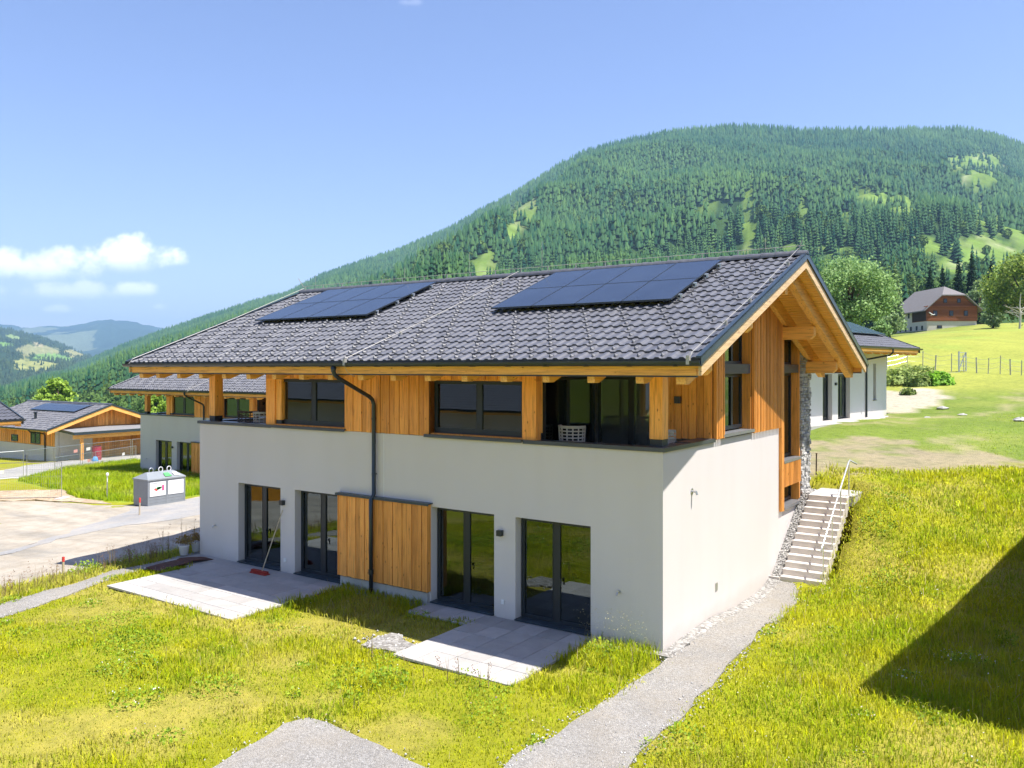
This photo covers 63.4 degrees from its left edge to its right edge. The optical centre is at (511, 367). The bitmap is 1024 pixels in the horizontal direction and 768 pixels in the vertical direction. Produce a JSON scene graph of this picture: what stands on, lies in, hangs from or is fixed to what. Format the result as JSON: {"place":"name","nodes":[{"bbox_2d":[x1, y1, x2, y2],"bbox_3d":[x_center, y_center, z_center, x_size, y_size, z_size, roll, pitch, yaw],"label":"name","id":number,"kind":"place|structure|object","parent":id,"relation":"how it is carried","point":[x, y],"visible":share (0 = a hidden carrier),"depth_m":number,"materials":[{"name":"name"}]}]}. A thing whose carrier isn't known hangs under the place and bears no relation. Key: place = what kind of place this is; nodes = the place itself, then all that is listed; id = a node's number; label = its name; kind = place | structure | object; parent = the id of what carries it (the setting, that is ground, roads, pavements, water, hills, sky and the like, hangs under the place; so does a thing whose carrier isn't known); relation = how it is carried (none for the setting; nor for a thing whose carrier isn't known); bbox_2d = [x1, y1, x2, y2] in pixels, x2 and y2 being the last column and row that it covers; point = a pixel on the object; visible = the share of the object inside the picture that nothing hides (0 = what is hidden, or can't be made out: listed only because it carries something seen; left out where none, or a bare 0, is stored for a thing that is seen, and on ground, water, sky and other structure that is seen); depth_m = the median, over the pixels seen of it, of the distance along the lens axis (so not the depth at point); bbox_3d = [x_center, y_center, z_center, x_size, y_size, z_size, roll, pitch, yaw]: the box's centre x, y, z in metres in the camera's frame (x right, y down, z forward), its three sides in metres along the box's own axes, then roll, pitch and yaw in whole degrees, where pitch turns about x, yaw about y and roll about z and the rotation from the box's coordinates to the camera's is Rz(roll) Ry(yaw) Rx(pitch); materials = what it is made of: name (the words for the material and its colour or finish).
{"place":"outdoors","nodes":[
{"label":"outdoors","id":0,"kind":"place"},
{"bbox_2d":[0,332,84,384],"bbox_3d":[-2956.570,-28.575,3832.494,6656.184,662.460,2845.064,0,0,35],"label":"hill","id":1,"kind":"structure","parent":0,"point":[40,350],"depth_m":3208.49,"materials":[{"name":"green plant"}]},
{"bbox_2d":[0,326,92,386],"bbox_3d":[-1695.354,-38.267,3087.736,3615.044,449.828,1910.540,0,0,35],"label":"distant wood","id":2,"kind":"object","parent":1,"relation":"on","point":[64,363],"visible":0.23,"depth_m":2700.95,"materials":[{"name":"green plant"}]},
{"bbox_2d":[0,319,163,355],"bbox_3d":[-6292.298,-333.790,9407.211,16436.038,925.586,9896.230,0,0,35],"label":"range","id":3,"kind":"structure","parent":0,"point":[94,338],"depth_m":8024.79,"materials":[{"name":"blue"}]},
{"bbox_2d":[0,496,199,588],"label":"haul road","id":4,"kind":"structure","parent":0,"point":[23,523],"depth_m":31.35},
{"bbox_2d":[132,466,185,505],"bbox_3d":[-17.323,5.873,40.705,1.300,2.034,2.040,0,0,35],"label":"recycling container","id":5,"kind":"object","parent":4,"relation":"on","point":[158,487],"visible":0.96,"depth_m":40.16,"materials":[{"name":"white plastic"}]},
{"bbox_2d":[0,497,199,554],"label":"side road","id":6,"kind":"structure","parent":0,"point":[167,512],"depth_m":35.60,"materials":[{"name":"grey asphalt"}]},
{"bbox_2d":[0,551,199,617],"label":"garden path","id":7,"kind":"structure","parent":0,"point":[37,599],"depth_m":21.33,"materials":[{"name":"grey gravel"}]},
{"bbox_2d":[173,533,195,554],"bbox_3d":[-9.898,5.300,25.069,0.728,0.699,0.901,0,0,-24],"label":"plant pot","id":8,"kind":"object","parent":7,"relation":"on","point":[184,545],"visible":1,"depth_m":24.96,"materials":[{"name":"grey ceramic"}]},
{"bbox_2d":[185,529,199,551],"bbox_3d":[-9.754,5.322,25.549,0.699,0.655,0.812,0,0,-22],"label":"plant pot","id":9,"kind":"object","parent":7,"relation":"on","point":[196,547],"visible":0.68,"depth_m":25.44,"materials":[{"name":"grey ceramic"}]},
{"bbox_2d":[107,554,342,620],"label":"paved terrace","id":10,"kind":"structure","parent":0,"point":[231,590],"depth_m":21.46,"materials":[{"name":"grey concrete"}]},
{"bbox_2d":[146,557,212,570],"bbox_3d":[-9.605,5.621,24.009,0.678,0.128,1.750,0,0,35],"label":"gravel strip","id":11,"kind":"object","parent":10,"relation":"on","point":[173,563],"visible":0.98,"depth_m":23.86,"materials":[{"name":"gravel"}]},
{"bbox_2d":[249,510,282,575],"bbox_3d":[-6.815,4.808,22.974,0.704,1.724,0.603,0,0,35],"label":"push broom","id":12,"kind":"object","parent":10,"relation":"on","point":[262,572],"visible":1,"depth_m":22.81,"materials":[{"name":"red plastic"}]},
{"bbox_2d":[394,603,593,685],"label":"paved terrace","id":13,"kind":"structure","parent":0,"point":[511,650],"depth_m":16.87,"materials":[{"name":"grey concrete"}]},
{"bbox_2d":[0,323,1023,767],"bbox_3d":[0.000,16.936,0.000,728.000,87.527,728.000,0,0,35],"label":"ground","id":14,"kind":"structure","parent":0,"point":[972,395],"depth_m":16.38,"materials":[{"name":"green plant"}]},
{"bbox_2d":[0,401,25,426],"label":"terrace house","id":15,"kind":"structure","parent":14,"relation":"on","point":[9,416],"depth_m":40.86,"materials":[{"name":"grey tile"}]},
{"bbox_2d":[31,393,52,400],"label":"broadleaf tree","id":16,"kind":"object","parent":14,"relation":"on","point":[39,396],"visible":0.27,"depth_m":137.17,"materials":[{"name":"green plant"}]},
{"bbox_2d":[26,444,80,475],"bbox_3d":[-32.038,6.537,58.084,1.030,2.166,6.516,0,0,2],"label":"fence panel","id":17,"kind":"object","parent":14,"relation":"on","point":[75,451],"visible":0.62,"depth_m":59.47,"materials":[{"name":"metal"}]},
{"bbox_2d":[0,489,110,503],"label":"dirt strip","id":18,"kind":"object","parent":14,"relation":"on","point":[8,495],"visible":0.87,"depth_m":44.08,"materials":[{"name":"soil"}]},
{"bbox_2d":[0,462,69,499],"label":"fence panel","id":19,"kind":"object","parent":18,"relation":"on","point":[60,498],"visible":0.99,"depth_m":43.16,"materials":[{"name":"metal"}]},
{"bbox_2d":[36,376,78,401],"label":"broadleaf tree","id":20,"kind":"object","parent":14,"relation":"on","point":[55,389],"visible":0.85,"depth_m":139.90,"materials":[{"name":"green plant"}]},
{"bbox_2d":[62,557,64,572],"bbox_3d":[-13.077,5.800,24.132,0.078,0.602,0.056,0,0,35],"label":"marker stake","id":21,"kind":"object","parent":14,"relation":"on","point":[63,561],"visible":0.75,"depth_m":24.10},
{"bbox_2d":[0,454,139,478],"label":"lane","id":22,"kind":"structure","parent":14,"relation":"on","point":[48,466],"depth_m":64.08,"materials":[{"name":"grey asphalt"}]},
{"bbox_2d":[0,451,23,478],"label":"fence panel","id":23,"kind":"object","parent":22,"relation":"on","point":[1,471],"visible":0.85,"depth_m":54.02,"materials":[{"name":"metal"}]},
{"bbox_2d":[96,446,135,462],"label":"fence panel","id":24,"kind":"object","parent":22,"relation":"on","point":[114,456],"visible":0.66,"depth_m":67.92,"materials":[{"name":"metal"}]},
{"bbox_2d":[0,400,139,460],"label":"carport house","id":25,"kind":"structure","parent":14,"relation":"on","point":[49,425],"depth_m":74.54,"materials":[{"name":"paint"}]},
{"bbox_2d":[11,434,17,440],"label":"upper window","id":26,"kind":"structure","parent":25,"relation":"in","point":[14,437],"depth_m":75.52,"materials":[{"name":"green glass"}]},
{"bbox_2d":[30,431,40,443],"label":"upper window","id":27,"kind":"structure","parent":25,"relation":"in","point":[34,438],"depth_m":73.27,"materials":[{"name":"green glass"}]},
{"bbox_2d":[54,452,92,470],"bbox_3d":[-31.961,6.891,60.559,0.054,1.315,5.921,0,0,-3],"label":"fence panel","id":28,"kind":"object","parent":14,"relation":"on","point":[89,460],"visible":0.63,"depth_m":61.28,"materials":[{"name":"metal"}]},
{"bbox_2d":[92,445,101,459],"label":"red barrel","id":29,"kind":"object","parent":14,"relation":"on","point":[95,449],"visible":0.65,"depth_m":70.59,"materials":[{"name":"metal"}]},
{"bbox_2d":[82,439,130,465],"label":"fence panel","id":30,"kind":"object","parent":14,"relation":"on","point":[88,448],"visible":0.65,"depth_m":65.52,"materials":[{"name":"metal"}]},
{"bbox_2d":[106,473,108,498],"bbox_3d":[-20.693,6.125,42.356,0.139,1.550,0.139,0,0,-33],"label":"marker stake","id":31,"kind":"object","parent":14,"relation":"on","point":[107,474],"visible":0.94,"depth_m":42.35,"materials":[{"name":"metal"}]},
{"bbox_2d":[143,395,165,412],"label":"broadleaf tree","id":32,"kind":"object","parent":14,"relation":"on","point":[158,404],"visible":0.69,"depth_m":119.44,"materials":[{"name":"green plant"}]},
{"bbox_2d":[106,374,265,473],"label":"double house","id":33,"kind":"structure","parent":14,"relation":"on","point":[170,436],"depth_m":55.15,"materials":[{"name":"paint"}]},
{"bbox_2d":[159,440,171,469],"bbox_3d":[-23.582,6.072,56.524,1.820,2.275,0.130,0,0,35],"label":"patio door","id":34,"kind":"structure","parent":33,"relation":"in","point":[165,450],"depth_m":56.58,"materials":[{"name":"glass"}]},
{"bbox_2d":[173,396,193,415],"bbox_3d":[-21.904,2.515,55.347,2.780,1.270,0.076,0,0,35],"label":"upper window","id":35,"kind":"structure","parent":33,"relation":"in","point":[183,405],"depth_m":55.33,"materials":[{"name":"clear glass"}]},
{"bbox_2d":[180,442,190,471],"bbox_3d":[-21.572,6.072,55.132,1.810,2.275,0.130,0,0,35],"label":"patio door","id":36,"kind":"structure","parent":33,"relation":"in","point":[185,447],"depth_m":55.35,"materials":[{"name":"glass"}]},
{"bbox_2d":[224,398,248,417],"bbox_3d":[-17.259,2.515,52.131,2.640,1.270,0.076,0,0,35],"label":"upper window","id":37,"kind":"structure","parent":33,"relation":"in","point":[231,405],"depth_m":52.27,"materials":[{"name":"green glass"}]},
{"bbox_2d":[257,398,265,416],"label":"balcony window","id":38,"kind":"structure","parent":33,"relation":"in","point":[261,404],"depth_m":51.59,"materials":[{"name":"black glass"}]},
{"bbox_2d":[213,718,425,767],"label":"gravel pad","id":39,"kind":"object","parent":14,"relation":"on","point":[304,743],"visible":0.99,"depth_m":12.19,"materials":[{"name":"grey gravel"}]},
{"bbox_2d":[361,633,414,652],"bbox_3d":[-2.458,5.745,17.099,1.049,0.174,0.990,0,0,35],"label":"grit patch","id":40,"kind":"object","parent":14,"relation":"on","point":[385,645],"visible":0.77,"depth_m":17.04,"materials":[{"name":"grey gravel"}]},
{"bbox_2d":[0,554,807,767],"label":"loose stones","id":41,"kind":"object","parent":14,"relation":"on","point":[513,755],"visible":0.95,"depth_m":14.77,"materials":[{"name":"grey gravel"}]},
{"bbox_2d":[122,237,868,650],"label":"double house","id":42,"kind":"structure","parent":14,"relation":"on","point":[404,439],"depth_m":20.07,"materials":[{"name":"paint"}]},
{"bbox_2d":[237,410,256,421],"bbox_3d":[-8.062,1.727,25.242,0.658,0.848,0.539,0,0,25],"label":"woven chair","id":43,"kind":"object","parent":42,"relation":"on","point":[241,415],"visible":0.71,"depth_m":25.01,"materials":[{"name":"wicker"}]},
{"bbox_2d":[237,484,280,570],"bbox_3d":[-7.173,4.505,23.760,1.840,2.300,0.330,0,0,35],"label":"patio door","id":44,"kind":"structure","parent":42,"relation":"in","point":[262,507],"depth_m":23.87,"materials":[{"name":"black glass"}]},
{"bbox_2d":[253,411,265,422],"bbox_3d":[-7.475,1.727,24.835,0.658,0.848,0.539,0,0,35],"label":"woven chair","id":45,"kind":"object","parent":42,"relation":"on","point":[258,417],"visible":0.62,"depth_m":24.59,"materials":[{"name":"wicker"}]},
{"bbox_2d":[284,379,344,426],"bbox_3d":[-5.430,0.935,22.659,2.780,1.270,0.076,0,0,35],"label":"upper window","id":46,"kind":"structure","parent":42,"relation":"in","point":[315,402],"depth_m":22.58,"materials":[{"name":"black glass"}]},
{"bbox_2d":[293,490,339,583],"bbox_3d":[-5.163,4.505,22.369,1.830,2.300,0.330,0,0,35],"label":"patio door","id":47,"kind":"structure","parent":42,"relation":"in","point":[318,510],"depth_m":22.58,"materials":[{"name":"black glass"}]},
{"bbox_2d":[430,507,493,615],"bbox_3d":[-1.121,4.505,19.571,1.860,2.300,0.330,0,0,35],"label":"patio door","id":48,"kind":"structure","parent":42,"relation":"in","point":[465,539],"depth_m":19.66,"materials":[{"name":"black glass"}]},
{"bbox_2d":[434,380,521,436],"bbox_3d":[-0.784,0.935,19.444,2.640,1.270,0.076,0,0,35],"label":"upper window","id":49,"kind":"structure","parent":42,"relation":"in","point":[489,408],"depth_m":19.41,"materials":[{"name":"black glass"}]},
{"bbox_2d":[514,518,590,635],"bbox_3d":[0.930,4.505,18.151,1.910,2.300,0.330,0,0,35],"label":"patio door","id":50,"kind":"structure","parent":42,"relation":"in","point":[556,556],"depth_m":18.22,"materials":[{"name":"black glass"}]},
{"bbox_2d":[542,376,594,441],"bbox_3d":[1.360,1.400,19.593,0.076,2.400,2.330,0,0,35],"label":"balcony window","id":51,"kind":"structure","parent":42,"relation":"in","point":[567,401],"depth_m":19.53,"materials":[{"name":"black glass"}]},
{"bbox_2d":[558,425,585,441],"bbox_3d":[1.358,1.727,18.843,0.658,0.848,0.538,0,0,30],"label":"woven chair","id":52,"kind":"object","parent":42,"relation":"on","point":[583,428],"visible":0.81,"depth_m":18.63,"materials":[{"name":"wicker"}]},
{"bbox_2d":[598,377,635,444],"bbox_3d":[2.911,1.400,20.073,1.840,2.400,0.076,0,0,35],"label":"balcony door","id":53,"kind":"structure","parent":42,"relation":"in","point":[631,380],"depth_m":20.07,"materials":[{"name":"black glass"}]},
{"bbox_2d":[668,430,675,443],"bbox_3d":[3.432,1.777,17.859,0.539,0.848,0.658,0,0,15],"label":"woven chair","id":54,"kind":"object","parent":42,"relation":"on","point":[671,433],"visible":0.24,"depth_m":18.11,"materials":[{"name":"wicker"}]},
{"bbox_2d":[725,374,741,429],"bbox_3d":[5.249,0.820,20.239,0.076,1.360,2.000,0,0,35],"label":"gable window","id":55,"kind":"structure","parent":42,"relation":"in","point":[733,382],"depth_m":20.65,"materials":[{"name":"black glass"}]},
{"bbox_2d":[725,335,741,363],"bbox_3d":[5.249,-0.700,20.239,0.076,1.200,2.000,0,0,35],"label":"gable window","id":56,"kind":"structure","parent":42,"relation":"in","point":[733,355],"depth_m":20.71,"materials":[{"name":"black glass"}]},
{"bbox_2d":[784,373,790,456],"bbox_3d":[7.768,1.355,23.883,0.070,2.430,1.680,0,0,35],"label":"strip window","id":57,"kind":"structure","parent":42,"relation":"in","point":[787,376],"depth_m":24.40,"materials":[{"name":"black glass"}]},
{"bbox_2d":[784,340,790,364],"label":"strip window","id":58,"kind":"structure","parent":42,"relation":"in","point":[787,343],"depth_m":24.40,"materials":[{"name":"black glass"}]},
{"bbox_2d":[784,485,790,499],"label":"strip window","id":59,"kind":"structure","parent":42,"relation":"in","point":[787,490],"depth_m":24.40,"materials":[{"name":"black glass"}]},
{"bbox_2d":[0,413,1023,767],"bbox_3d":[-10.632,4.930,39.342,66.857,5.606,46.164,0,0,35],"label":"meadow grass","id":60,"kind":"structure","parent":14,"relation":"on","point":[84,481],"depth_m":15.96,"materials":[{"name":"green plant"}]},
{"bbox_2d":[587,578,779,662],"bbox_3d":[4.303,5.764,19.554,1.938,0.340,7.068,0,0,35],"label":"pebble strip","id":61,"kind":"object","parent":14,"relation":"on","point":[685,640],"visible":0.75,"depth_m":18.28,"materials":[{"name":"grey gravel"}]},
{"bbox_2d":[772,494,807,576],"bbox_3d":[8.092,4.765,23.659,0.279,2.070,3.980,0,0,35],"label":"pebble bed","id":62,"kind":"object","parent":14,"relation":"on","point":[787,543],"visible":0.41,"depth_m":23.18,"materials":[{"name":"grey gravel"}]},
{"bbox_2d":[771,488,816,576],"bbox_3d":[8.066,4.686,23.607,0.304,2.078,3.945,0,0,35],"label":"pebble drain","id":63,"kind":"object","parent":62,"relation":"on","point":[802,500],"visible":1,"depth_m":23.37,"materials":[{"name":"gravel"}]},
{"bbox_2d":[769,460,863,586],"bbox_3d":[8.732,4.292,23.470,1.361,3.264,4.420,0,0,37],"label":"stone stair","id":64,"kind":"object","parent":14,"relation":"on","point":[818,535],"visible":0.91,"depth_m":22.83,"materials":[{"name":"stone"}]},
{"bbox_2d":[810,416,887,429],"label":"terrace slab","id":65,"kind":"structure","parent":14,"relation":"on","point":[817,425],"depth_m":41.11,"materials":[{"name":"concrete"}]},
{"bbox_2d":[816,255,903,327],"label":"broadleaf tree","id":66,"kind":"object","parent":14,"relation":"on","point":[855,301],"visible":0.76,"depth_m":101.17,"materials":[{"name":"green plant"}]},
{"bbox_2d":[800,322,922,422],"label":"terrace house","id":67,"kind":"structure","parent":14,"relation":"on","point":[835,396],"depth_m":44.01,"materials":[{"name":"paint"}]},
{"bbox_2d":[823,375,827,419],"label":"terrace door","id":68,"kind":"structure","parent":67,"relation":"in","point":[825,379],"depth_m":41.84,"materials":[{"name":"black glass"}]},
{"bbox_2d":[838,374,845,417],"bbox_3d":[17.022,1.465,43.036,0.076,2.270,1.440,0,0,44],"label":"terrace door","id":69,"kind":"structure","parent":67,"relation":"in","point":[841,378],"depth_m":43.22,"materials":[{"name":"black glass"}]},
{"bbox_2d":[869,318,892,335],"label":"broadleaf tree","id":70,"kind":"object","parent":14,"relation":"on","point":[883,327],"visible":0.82,"depth_m":119.18,"materials":[{"name":"green plant"}]},
{"bbox_2d":[882,312,904,336],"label":"broadleaf tree","id":71,"kind":"object","parent":14,"relation":"on","point":[894,320],"visible":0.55,"depth_m":148.94,"materials":[{"name":"green plant"}]},
{"bbox_2d":[885,262,907,333],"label":"tree","id":72,"kind":"object","parent":14,"relation":"on","point":[899,307],"visible":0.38,"depth_m":174.29,"materials":[{"name":"green plant"}]},
{"bbox_2d":[886,365,911,385],"bbox_3d":[27.720,0.443,59.963,3.179,1.697,2.764,0,0,-21],"label":"bush","id":73,"kind":"object","parent":14,"relation":"on","point":[897,377],"visible":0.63,"depth_m":59.12,"materials":[{"name":"green plant"}]},
{"bbox_2d":[899,387,916,395],"bbox_3d":[26.068,1.549,54.523,1.094,0.588,1.053,0,0,35],"label":"bush","id":74,"kind":"object","parent":14,"relation":"on","point":[908,391],"visible":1,"depth_m":54.27,"materials":[{"name":"green plant"}]},
{"bbox_2d":[909,274,916,296],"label":"larch tree","id":75,"kind":"object","parent":14,"relation":"on","point":[912,286],"visible":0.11,"depth_m":204.80,"materials":[{"name":"green plant"}]},
{"bbox_2d":[896,362,940,375],"bbox_3d":[30.023,0.233,61.609,3.564,1.449,3.576,0,0,-10],"label":"bush","id":76,"kind":"object","parent":14,"relation":"on","point":[918,369],"visible":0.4,"depth_m":60.83,"materials":[{"name":"green plant"}]},
{"bbox_2d":[905,372,931,386],"bbox_3d":[28.782,0.836,58.472,1.804,1.069,1.856,0,0,35],"label":"bush","id":77,"kind":"object","parent":14,"relation":"on","point":[915,380],"visible":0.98,"depth_m":57.87,"materials":[{"name":"green plant"}]},
{"bbox_2d":[925,266,935,289],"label":"spruce tree","id":78,"kind":"object","parent":14,"relation":"on","point":[929,284],"visible":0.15,"depth_m":214.73,"materials":[{"name":"green plant"}]},
{"bbox_2d":[896,287,982,332],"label":"farmhouse","id":79,"kind":"object","parent":14,"relation":"on","point":[935,308],"visible":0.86,"depth_m":179.85,"materials":[{"name":"brown wood"}]},
{"bbox_2d":[924,369,955,385],"bbox_3d":[29.977,0.703,58.180,2.227,1.243,2.340,0,0,35],"label":"bush","id":80,"kind":"object","parent":14,"relation":"on","point":[939,378],"visible":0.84,"depth_m":57.43,"materials":[{"name":"green plant"}]},
{"bbox_2d":[938,266,946,286],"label":"spruce tree","id":81,"kind":"object","parent":14,"relation":"on","point":[943,281],"visible":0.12,"depth_m":221.81,"materials":[{"name":"green plant"}]},
{"bbox_2d":[936,406,948,409],"bbox_3d":[24.583,2.311,47.263,0.678,0.306,0.493,0,0,5],"label":"field stone","id":82,"kind":"object","parent":14,"relation":"on","point":[941,408],"visible":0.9,"depth_m":47.13,"materials":[{"name":"stone"}]},
{"bbox_2d":[886,352,1023,374],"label":"meadow fence","id":83,"kind":"object","parent":14,"relation":"on","point":[936,356],"visible":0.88,"depth_m":64.34,"materials":[{"name":"wood"}]},
{"bbox_2d":[952,351,966,372],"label":"field gate","id":84,"kind":"structure","parent":83,"relation":"attached to","point":[959,361],"depth_m":64.77,"materials":[{"name":"metal"}]},
{"bbox_2d":[952,257,965,293],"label":"spruce tree","id":85,"kind":"object","parent":14,"relation":"on","point":[958,284],"visible":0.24,"depth_m":225.56,"materials":[{"name":"green plant"}]},
{"bbox_2d":[963,253,983,323],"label":"spruce tree","id":86,"kind":"object","parent":14,"relation":"on","point":[971,274],"visible":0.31,"depth_m":227.59,"materials":[{"name":"green plant"}]},
{"bbox_2d":[967,279,991,323],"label":"broadleaf tree","id":87,"kind":"object","parent":14,"relation":"on","point":[971,294],"visible":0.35,"depth_m":188.94,"materials":[{"name":"green plant"}]},
{"bbox_2d":[978,261,1000,323],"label":"spruce tree","id":88,"kind":"object","parent":14,"relation":"on","point":[990,265],"visible":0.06,"depth_m":219.89,"materials":[{"name":"green plant"}]},
{"bbox_2d":[978,307,1006,327],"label":"bush","id":89,"kind":"object","parent":14,"relation":"on","point":[993,321],"visible":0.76,"depth_m":164.61,"materials":[{"name":"green plant"}]},
{"bbox_2d":[973,251,1023,325],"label":"broadleaf tree","id":90,"kind":"object","parent":14,"relation":"on","point":[999,293],"visible":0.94,"depth_m":149.71,"materials":[{"name":"green plant"}]},
{"bbox_2d":[1004,294,1023,328],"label":"dead tree","id":91,"kind":"object","parent":14,"relation":"on","point":[1020,312],"visible":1,"depth_m":139.97,"materials":[{"name":"grey wood"}]},
{"bbox_2d":[1013,417,1023,421],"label":"field stone","id":92,"kind":"object","parent":14,"relation":"on","point":[1018,419],"visible":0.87,"depth_m":38.00,"materials":[{"name":"stone"}]},
{"bbox_2d":[0,0,1023,327],"label":"sky","id":93,"kind":"structure","parent":0,"point":[164,163],"materials":[{"name":"blue"}]},
{"bbox_2d":[504,581,797,767],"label":"gravel path","id":94,"kind":"structure","parent":0,"point":[631,715],"depth_m":14.01,"materials":[{"name":"grey gravel"}]},
{"bbox_2d":[409,148,1023,327],"bbox_3d":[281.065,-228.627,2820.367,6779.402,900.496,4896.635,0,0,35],"label":"mountain","id":95,"kind":"structure","parent":0,"point":[1001,244],"depth_m":910.92,"materials":[{"name":"green plant"}]},
{"bbox_2d":[0,122,1023,412],"bbox_3d":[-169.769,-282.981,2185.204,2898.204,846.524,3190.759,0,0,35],"label":"forest","id":96,"kind":"object","parent":95,"relation":"on","point":[810,158],"visible":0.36,"depth_m":1213.03,"materials":[{"name":"green plant"}]}
]}

